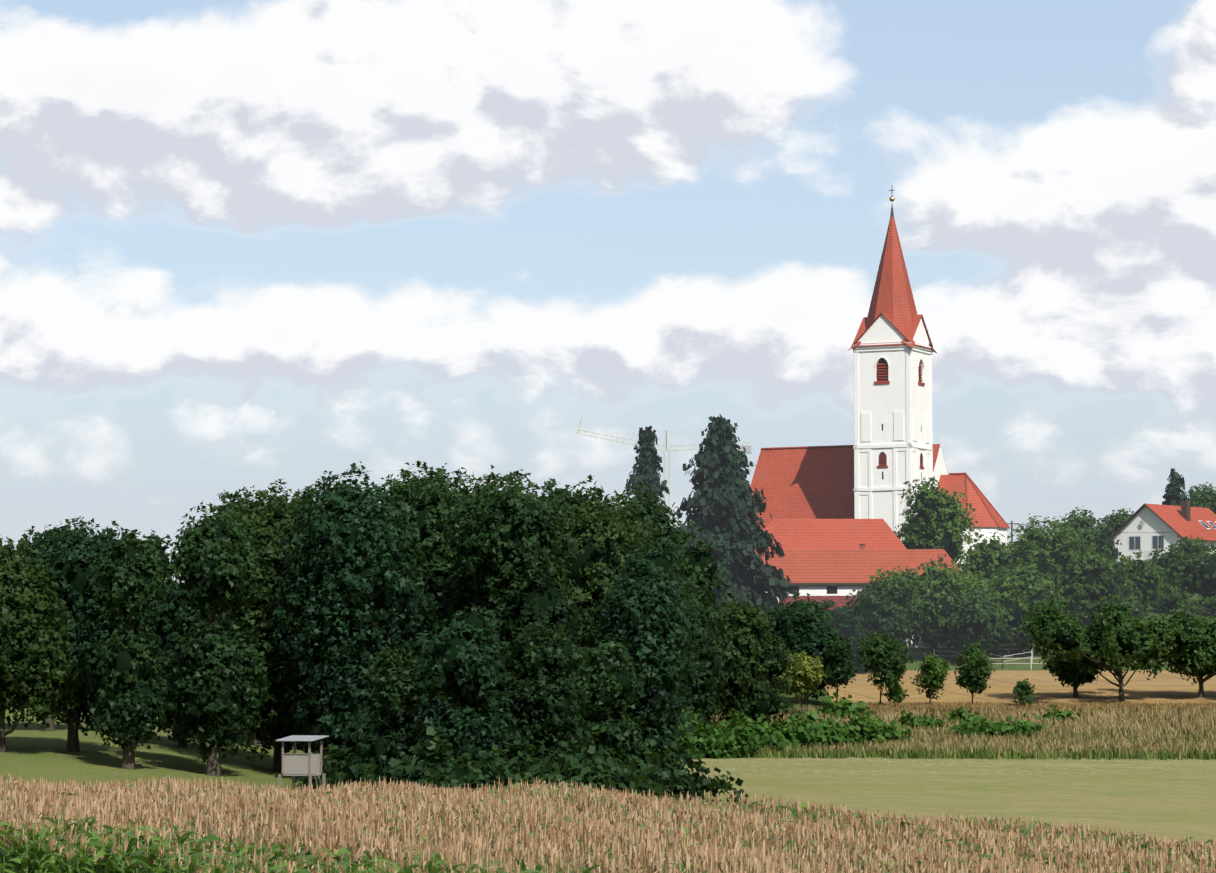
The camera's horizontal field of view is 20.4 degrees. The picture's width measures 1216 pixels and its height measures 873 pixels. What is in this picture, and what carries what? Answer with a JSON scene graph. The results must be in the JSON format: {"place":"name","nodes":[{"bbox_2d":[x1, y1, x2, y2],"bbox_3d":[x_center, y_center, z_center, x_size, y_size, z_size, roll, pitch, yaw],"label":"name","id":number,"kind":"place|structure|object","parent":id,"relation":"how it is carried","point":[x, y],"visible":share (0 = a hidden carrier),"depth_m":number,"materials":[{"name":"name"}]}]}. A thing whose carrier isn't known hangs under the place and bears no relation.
{"place":"outdoors","nodes":[
{"label":"outdoors","id":0,"kind":"place"},
{"bbox_2d":[0,588,1215,848],"bbox_3d":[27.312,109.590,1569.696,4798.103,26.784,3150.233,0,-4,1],"label":"ground","id":1,"kind":"structure","parent":0,"point":[1168,798],"depth_m":225.34,"materials":[{"name":"plant"}]},
{"bbox_2d":[0,598,11,676],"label":"tree","id":2,"kind":"object","parent":1,"relation":"on","point":[2,619],"visible":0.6,"depth_m":203.27,"materials":[{"name":"green plant"}]},
{"bbox_2d":[0,535,84,751],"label":"oak","id":3,"kind":"object","parent":1,"relation":"on","point":[47,615],"depth_m":206.09,"materials":[{"name":"green plant"}]},
{"bbox_2d":[13,526,117,730],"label":"oak","id":4,"kind":"object","parent":1,"relation":"on","point":[25,536],"depth_m":237.39,"materials":[{"name":"green plant"}]},
{"bbox_2d":[27,519,105,544],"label":"oak","id":5,"kind":"object","parent":1,"relation":"on","point":[82,525],"depth_m":298.17,"materials":[{"name":"green plant"}]},
{"bbox_2d":[7,516,156,751],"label":"oak","id":6,"kind":"object","parent":1,"relation":"on","point":[74,538],"depth_m":211.73,"materials":[{"name":"green plant"}]},
{"bbox_2d":[86,529,183,769],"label":"oak","id":7,"kind":"object","parent":1,"relation":"on","point":[104,719],"depth_m":202.17,"materials":[{"name":"green plant"}]},
{"bbox_2d":[123,529,179,646],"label":"oak","id":8,"kind":"object","parent":1,"relation":"on","point":[155,538],"visible":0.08,"depth_m":286.46,"materials":[{"name":"green plant"}]},
{"bbox_2d":[140,574,226,747],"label":"oak","id":9,"kind":"object","parent":1,"relation":"on","point":[162,615],"depth_m":227.76,"materials":[{"name":"green plant"}]},
{"bbox_2d":[160,505,271,776],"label":"oak","id":10,"kind":"object","parent":1,"relation":"on","point":[200,597],"depth_m":204.67,"materials":[{"name":"green plant"}]},
{"bbox_2d":[198,487,266,746],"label":"oak","id":11,"kind":"object","parent":1,"relation":"on","point":[224,502],"depth_m":241.17,"materials":[{"name":"green plant"}]},
{"bbox_2d":[191,478,330,770],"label":"oak","id":12,"kind":"object","parent":1,"relation":"on","point":[275,506],"depth_m":215.08,"materials":[{"name":"green plant"}]},
{"bbox_2d":[245,487,298,507],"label":"tree","id":13,"kind":"object","parent":1,"relation":"on","point":[279,493],"depth_m":294.59,"materials":[{"name":"green plant"}]},
{"bbox_2d":[0,809,601,872],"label":"weeds","id":14,"kind":"object","parent":1,"relation":"on","point":[59,848],"visible":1,"depth_m":67.54,"materials":[{"name":"green plant"}]},
{"bbox_2d":[275,735,328,788],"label":"hunting stand","id":15,"kind":"object","parent":1,"relation":"on","point":[294,764],"visible":0.79,"depth_m":167.67,"materials":[{"name":"grey wood"}]},
{"bbox_2d":[290,474,367,749],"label":"oak","id":16,"kind":"object","parent":1,"relation":"on","point":[341,485],"depth_m":246.76,"materials":[{"name":"green plant"}]},
{"bbox_2d":[268,461,446,767],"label":"oak","id":17,"kind":"object","parent":1,"relation":"on","point":[388,633],"depth_m":207.31,"materials":[{"name":"green plant"}]},
{"bbox_2d":[295,742,429,789],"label":"shrub","id":18,"kind":"object","parent":1,"relation":"on","point":[334,754],"visible":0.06,"depth_m":196.43,"materials":[{"name":"green plant"}]},
{"bbox_2d":[350,644,431,774],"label":"tree","id":19,"kind":"object","parent":1,"relation":"on","point":[382,696],"depth_m":194.39,"materials":[{"name":"green plant"}]},
{"bbox_2d":[0,478,834,768],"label":"trees","id":20,"kind":"object","parent":1,"relation":"on","point":[549,596],"visible":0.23,"depth_m":206.98,"materials":[{"name":"green plant"}]},
{"bbox_2d":[388,463,460,504],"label":"oak","id":21,"kind":"object","parent":1,"relation":"on","point":[428,475],"depth_m":298.04,"materials":[{"name":"green plant"}]},
{"bbox_2d":[379,461,474,508],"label":"oak","id":22,"kind":"object","parent":1,"relation":"on","point":[395,483],"visible":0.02,"depth_m":237.30,"materials":[{"name":"green plant"}]},
{"bbox_2d":[374,460,509,750],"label":"oak","id":23,"kind":"object","parent":1,"relation":"on","point":[434,565],"visible":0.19,"depth_m":216.72,"materials":[{"name":"green plant"}]},
{"bbox_2d":[327,726,586,788],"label":"shrub","id":24,"kind":"object","parent":1,"relation":"on","point":[399,769],"visible":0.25,"depth_m":188.43,"materials":[{"name":"green plant"}]},
{"bbox_2d":[406,603,524,765],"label":"tree","id":25,"kind":"object","parent":1,"relation":"on","point":[452,692],"depth_m":191.97,"materials":[{"name":"green plant"}]},
{"bbox_2d":[411,749,584,792],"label":"shrub","id":26,"kind":"object","parent":1,"relation":"on","point":[478,777],"visible":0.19,"depth_m":182.43,"materials":[{"name":"green plant"}]},
{"bbox_2d":[459,473,546,498],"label":"oak","id":27,"kind":"object","parent":1,"relation":"on","point":[525,474],"depth_m":287.28,"materials":[{"name":"green plant"}]},
{"bbox_2d":[461,465,557,509],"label":"oak","id":28,"kind":"object","parent":1,"relation":"on","point":[494,490],"depth_m":243.60,"materials":[{"name":"green plant"}]},
{"bbox_2d":[439,470,601,749],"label":"oak","id":29,"kind":"object","parent":1,"relation":"on","point":[500,611],"depth_m":207.84,"materials":[{"name":"green plant"}]},
{"bbox_2d":[493,617,592,759],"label":"tree","id":30,"kind":"object","parent":1,"relation":"on","point":[537,670],"depth_m":195.78,"materials":[{"name":"green plant"}]},
{"bbox_2d":[521,479,616,531],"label":"oak","id":31,"kind":"object","parent":1,"relation":"on","point":[598,491],"depth_m":236.79,"materials":[{"name":"green plant"}]},
{"bbox_2d":[487,717,685,802],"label":"shrub","id":32,"kind":"object","parent":1,"relation":"on","point":[555,757],"visible":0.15,"depth_m":192.32,"materials":[{"name":"green plant"}]},
{"bbox_2d":[522,755,664,798],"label":"shrub","id":33,"kind":"object","parent":1,"relation":"on","point":[598,777],"visible":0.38,"depth_m":186.22,"materials":[{"name":"green plant"}]},
{"bbox_2d":[0,773,1215,872],"bbox_3d":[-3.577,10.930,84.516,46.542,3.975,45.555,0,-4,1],"label":"corn","id":34,"kind":"object","parent":1,"relation":"on","point":[338,835],"visible":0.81,"depth_m":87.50,"materials":[{"name":"beige plant"}]},
{"bbox_2d":[569,629,648,767],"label":"tree","id":35,"kind":"object","parent":1,"relation":"on","point":[598,709],"depth_m":200.13,"materials":[{"name":"green plant"}]},
{"bbox_2d":[547,485,680,714],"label":"oak","id":36,"kind":"object","parent":1,"relation":"on","point":[584,514],"depth_m":216.94,"materials":[{"name":"green plant"}]},
{"bbox_2d":[561,475,670,559],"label":"oak","id":37,"kind":"object","parent":1,"relation":"on","point":[589,477],"depth_m":294.19,"materials":[{"name":"green plant"}]},
{"bbox_2d":[101,790,1162,868],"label":"crop field","id":38,"kind":"structure","parent":1,"relation":"on","point":[813,822],"depth_m":144.04,"materials":[{"name":"beige plant"}]},
{"bbox_2d":[579,537,707,767],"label":"oak","id":39,"kind":"object","parent":1,"relation":"on","point":[611,625],"depth_m":205.06,"materials":[{"name":"green plant"}]},
{"bbox_2d":[623,426,669,524],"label":"thin spruce","id":40,"kind":"object","parent":1,"relation":"on","point":[646,473],"depth_m":347.54,"materials":[{"name":"green plant"}]},
{"bbox_2d":[598,483,704,719],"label":"oak","id":41,"kind":"object","parent":1,"relation":"on","point":[650,506],"visible":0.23,"depth_m":246.35,"materials":[{"name":"green plant"}]},
{"bbox_2d":[574,739,748,802],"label":"shrub","id":42,"kind":"object","parent":1,"relation":"on","point":[647,758],"visible":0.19,"depth_m":201.13,"materials":[{"name":"green plant"}]},
{"bbox_2d":[577,418,750,515],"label":"crane","id":43,"kind":"object","parent":1,"relation":"on","point":[748,447],"depth_m":1500.53,"materials":[{"name":"beige metal"}]},
{"bbox_2d":[666,583,735,730],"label":"tree","id":44,"kind":"object","parent":1,"relation":"on","point":[707,696],"visible":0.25,"depth_m":256.93,"materials":[{"name":"green plant"}]},
{"bbox_2d":[337,707,1064,799],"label":"shrub","id":45,"kind":"object","parent":1,"relation":"on","point":[692,791],"visible":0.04,"depth_m":200.71,"materials":[{"name":"green plant"}]},
{"bbox_2d":[670,522,741,614],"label":"oak","id":46,"kind":"object","parent":1,"relation":"on","point":[714,580],"visible":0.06,"depth_m":295.46,"materials":[{"name":"green plant"}]},
{"bbox_2d":[671,709,764,758],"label":"shrub","id":47,"kind":"object","parent":1,"relation":"on","point":[730,742],"visible":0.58,"depth_m":252.64,"materials":[{"name":"green plant"}]},
{"bbox_2d":[666,414,791,661],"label":"conifer tree","id":48,"kind":"object","parent":1,"relation":"on","point":[760,579],"depth_m":333.51,"materials":[{"name":"green plant"}]},
{"bbox_2d":[704,595,800,726],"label":"tree","id":49,"kind":"object","parent":1,"relation":"on","point":[761,620],"depth_m":262.67,"materials":[{"name":"green plant"}]},
{"bbox_2d":[711,708,830,755],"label":"shrub","id":50,"kind":"object","parent":1,"relation":"on","point":[793,731],"visible":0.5,"depth_m":257.11,"materials":[{"name":"green plant"}]},
{"bbox_2d":[757,590,835,646],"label":"tree","id":51,"kind":"object","parent":1,"relation":"on","point":[810,602],"visible":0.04,"depth_m":317.91,"materials":[{"name":"green plant"}]},
{"bbox_2d":[764,604,838,703],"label":"tree","id":52,"kind":"object","parent":1,"relation":"on","point":[799,636],"depth_m":295.43,"materials":[{"name":"green plant"}]},
{"bbox_2d":[778,650,827,712],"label":"tree","id":53,"kind":"object","parent":1,"relation":"on","point":[809,672],"depth_m":278.86,"materials":[{"name":"green plant"}]},
{"bbox_2d":[779,596,857,610],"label":"lean to","id":54,"kind":"object","parent":1,"relation":"on","point":[839,600],"depth_m":348.29,"materials":[{"name":"red tile"}]},
{"bbox_2d":[768,703,887,747],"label":"shrub","id":55,"kind":"object","parent":1,"relation":"on","point":[863,726],"visible":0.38,"depth_m":260.09,"materials":[{"name":"green plant"}]},
{"bbox_2d":[755,519,906,549],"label":"roof","id":56,"kind":"structure","parent":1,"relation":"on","point":[809,534],"depth_m":372.40,"materials":[{"name":"tile"}]},
{"bbox_2d":[820,635,857,700],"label":"tree","id":57,"kind":"object","parent":1,"relation":"on","point":[840,651],"depth_m":291.95,"materials":[{"name":"green plant"}]},
{"bbox_2d":[815,599,869,662],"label":"tree","id":58,"kind":"object","parent":1,"relation":"on","point":[838,611],"depth_m":325.55,"materials":[{"name":"green plant"}]},
{"bbox_2d":[817,692,880,722],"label":"shrub","id":59,"kind":"object","parent":1,"relation":"on","point":[839,708],"visible":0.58,"depth_m":278.69,"materials":[{"name":"green plant"}]},
{"bbox_2d":[755,544,962,647],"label":"house","id":60,"kind":"structure","parent":1,"relation":"on","point":[838,572],"depth_m":355.15,"materials":[{"name":"tile"}]},
{"bbox_2d":[842,587,913,672],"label":"tree","id":61,"kind":"object","parent":1,"relation":"on","point":[882,624],"depth_m":330.76,"materials":[{"name":"green plant"}]},
{"bbox_2d":[748,190,1008,569],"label":"church","id":62,"kind":"structure","parent":1,"relation":"on","point":[881,461],"depth_m":396.86,"materials":[{"name":"paint"}]},
{"bbox_2d":[836,713,921,742],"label":"shrub","id":63,"kind":"object","parent":1,"relation":"on","point":[890,732],"visible":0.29,"depth_m":263.23,"materials":[{"name":"green plant"}]},
{"bbox_2d":[855,629,916,704],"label":"tree","id":64,"kind":"object","parent":1,"relation":"on","point":[881,650],"depth_m":285.64,"materials":[{"name":"green plant"}]},
{"bbox_2d":[843,567,933,645],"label":"tree","id":65,"kind":"object","parent":1,"relation":"on","point":[908,608],"depth_m":341.17,"materials":[{"name":"green plant"}]},
{"bbox_2d":[882,680,908,703],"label":"bush","id":66,"kind":"object","parent":1,"relation":"on","point":[897,695],"depth_m":288.05,"materials":[{"name":"green plant"}]},
{"bbox_2d":[895,704,949,732],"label":"shrub","id":67,"kind":"object","parent":1,"relation":"on","point":[918,720],"visible":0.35,"depth_m":271.81,"materials":[{"name":"green plant"}]},
{"bbox_2d":[910,651,950,704],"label":"tree","id":68,"kind":"object","parent":1,"relation":"on","point":[932,676],"depth_m":286.01,"materials":[{"name":"green plant"}]},
{"bbox_2d":[864,554,1003,657],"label":"tree","id":69,"kind":"object","parent":1,"relation":"on","point":[924,586],"depth_m":340.80,"materials":[{"name":"green plant"}]},
{"bbox_2d":[893,476,977,562],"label":"linden","id":70,"kind":"object","parent":1,"relation":"on","point":[916,522],"depth_m":380.78,"materials":[{"name":"green plant"}]},
{"bbox_2d":[705,703,1215,758],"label":"bank grass","id":71,"kind":"structure","parent":1,"relation":"on","point":[1126,720],"depth_m":268.36,"materials":[{"name":"beige plant"}]},
{"bbox_2d":[942,706,981,724],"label":"shrub","id":72,"kind":"object","parent":1,"relation":"on","point":[957,713],"visible":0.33,"depth_m":275.72,"materials":[{"name":"green plant"}]},
{"bbox_2d":[723,725,1215,759],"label":"green bank grass","id":73,"kind":"structure","parent":1,"relation":"on","point":[1109,755],"depth_m":253.57,"materials":[{"name":"green plant"}]},
{"bbox_2d":[953,643,994,704],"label":"tree","id":74,"kind":"object","parent":1,"relation":"on","point":[969,672],"depth_m":286.65,"materials":[{"name":"green plant"}]},
{"bbox_2d":[902,642,1046,669],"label":"paddock fence","id":75,"kind":"object","parent":1,"relation":"on","point":[1030,658],"depth_m":336.10,"materials":[{"name":"grey wood"}]},
{"bbox_2d":[934,585,1017,658],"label":"tree","id":76,"kind":"object","parent":1,"relation":"on","point":[993,626],"depth_m":338.28,"materials":[{"name":"green plant"}]},
{"bbox_2d":[950,570,1006,652],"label":"tree","id":77,"kind":"object","parent":1,"relation":"on","point":[966,577],"depth_m":346.82,"materials":[{"name":"green plant"}]},
{"bbox_2d":[767,489,1215,680],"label":"trees","id":78,"kind":"object","parent":1,"relation":"on","point":[865,608],"visible":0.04,"depth_m":341.36,"materials":[{"name":"green plant"}]},
{"bbox_2d":[949,712,1046,738],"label":"shrub","id":79,"kind":"object","parent":1,"relation":"on","point":[971,724],"visible":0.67,"depth_m":267.09,"materials":[{"name":"green plant"}]},
{"bbox_2d":[956,529,1061,646],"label":"tree","id":80,"kind":"object","parent":1,"relation":"on","point":[1031,571],"depth_m":350.15,"materials":[{"name":"green plant"}]},
{"bbox_2d":[1011,678,1035,705],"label":"bush","id":81,"kind":"object","parent":1,"relation":"on","point":[1023,690],"depth_m":284.77,"materials":[{"name":"green plant"}]},
{"bbox_2d":[838,700,1215,716],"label":"wheat edge","id":82,"kind":"object","parent":1,"relation":"on","point":[1075,706],"visible":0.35,"depth_m":284.69,"materials":[{"name":"plant"}]},
{"bbox_2d":[987,571,1071,655],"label":"tree","id":83,"kind":"object","parent":1,"relation":"on","point":[1016,594],"depth_m":343.69,"materials":[{"name":"green plant"}]},
{"bbox_2d":[964,513,1134,626],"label":"tree","id":84,"kind":"object","parent":1,"relation":"on","point":[1073,556],"depth_m":350.79,"materials":[{"name":"green plant"}]},
{"bbox_2d":[1036,704,1080,726],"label":"shrub","id":85,"kind":"object","parent":1,"relation":"on","point":[1058,714],"visible":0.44,"depth_m":276.56,"materials":[{"name":"green plant"}]},
{"bbox_2d":[1037,652,1097,696],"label":"apple","id":86,"kind":"object","parent":1,"relation":"on","point":[1075,676],"depth_m":303.32,"materials":[{"name":"green plant"}]},
{"bbox_2d":[1053,505,1124,626],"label":"tree","id":87,"kind":"object","parent":1,"relation":"on","point":[1075,522],"depth_m":363.54,"materials":[{"name":"green plant"}]},
{"bbox_2d":[1082,531,1129,633],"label":"tree","id":88,"kind":"object","parent":1,"relation":"on","point":[1108,542],"depth_m":358.18,"materials":[{"name":"green plant"}]},
{"bbox_2d":[1093,508,1133,535],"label":"tree","id":89,"kind":"object","parent":1,"relation":"on","point":[1124,515],"depth_m":465.79,"materials":[{"name":"green plant"}]},
{"bbox_2d":[1020,593,1208,701],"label":"apple","id":90,"kind":"object","parent":1,"relation":"on","point":[1075,654],"depth_m":297.88,"materials":[{"name":"green plant"}]},
{"bbox_2d":[1122,594,1145,618],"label":"tree","id":91,"kind":"object","parent":1,"relation":"on","point":[1134,604],"depth_m":366.57,"materials":[{"name":"green plant"}]},
{"bbox_2d":[1117,550,1166,609],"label":"tree","id":92,"kind":"object","parent":1,"relation":"on","point":[1151,590],"depth_m":374.59,"materials":[{"name":"green plant"}]},
{"bbox_2d":[1110,501,1215,570],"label":"house","id":93,"kind":"structure","parent":1,"relation":"on","point":[1142,523],"depth_m":449.30,"materials":[{"name":"paint"}]},
{"bbox_2d":[1141,582,1192,612],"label":"tree","id":94,"kind":"object","parent":1,"relation":"on","point":[1176,590],"depth_m":379.20,"materials":[{"name":"green plant"}]},
{"bbox_2d":[1162,468,1191,505],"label":"conifer","id":95,"kind":"object","parent":1,"relation":"on","point":[1177,481],"depth_m":481.99,"materials":[{"name":"green plant"}]},
{"bbox_2d":[1147,535,1215,597],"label":"tree","id":96,"kind":"object","parent":1,"relation":"on","point":[1174,560],"depth_m":386.28,"materials":[{"name":"green plant"}]},
{"bbox_2d":[1147,617,1215,697],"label":"apple","id":97,"kind":"object","parent":1,"relation":"on","point":[1186,670],"depth_m":300.98,"materials":[{"name":"green plant"}]},
{"bbox_2d":[1177,593,1215,615],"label":"tree","id":98,"kind":"object","parent":1,"relation":"on","point":[1196,608],"depth_m":375.46,"materials":[{"name":"green plant"}]},
{"bbox_2d":[1187,546,1215,600],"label":"tree","id":99,"kind":"object","parent":1,"relation":"on","point":[1206,576],"depth_m":382.10,"materials":[{"name":"green plant"}]},
{"bbox_2d":[1188,482,1215,508],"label":"tree","id":100,"kind":"object","parent":1,"relation":"on","point":[1197,491],"depth_m":488.63,"materials":[{"name":"green plant"}]},
{"bbox_2d":[1191,613,1215,665],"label":"apple","id":101,"kind":"object","parent":1,"relation":"on","point":[1211,640],"visible":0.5,"depth_m":299.38,"materials":[{"name":"green plant"}]},
{"bbox_2d":[0,0,1215,582],"label":"sky","id":102,"kind":"structure","parent":0,"point":[247,244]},
{"bbox_2d":[761,445,1213,541],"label":"roof ridge","id":103,"kind":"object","parent":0,"point":[842,446],"depth_m":410.53,"materials":[{"name":"red tile"}]}
]}

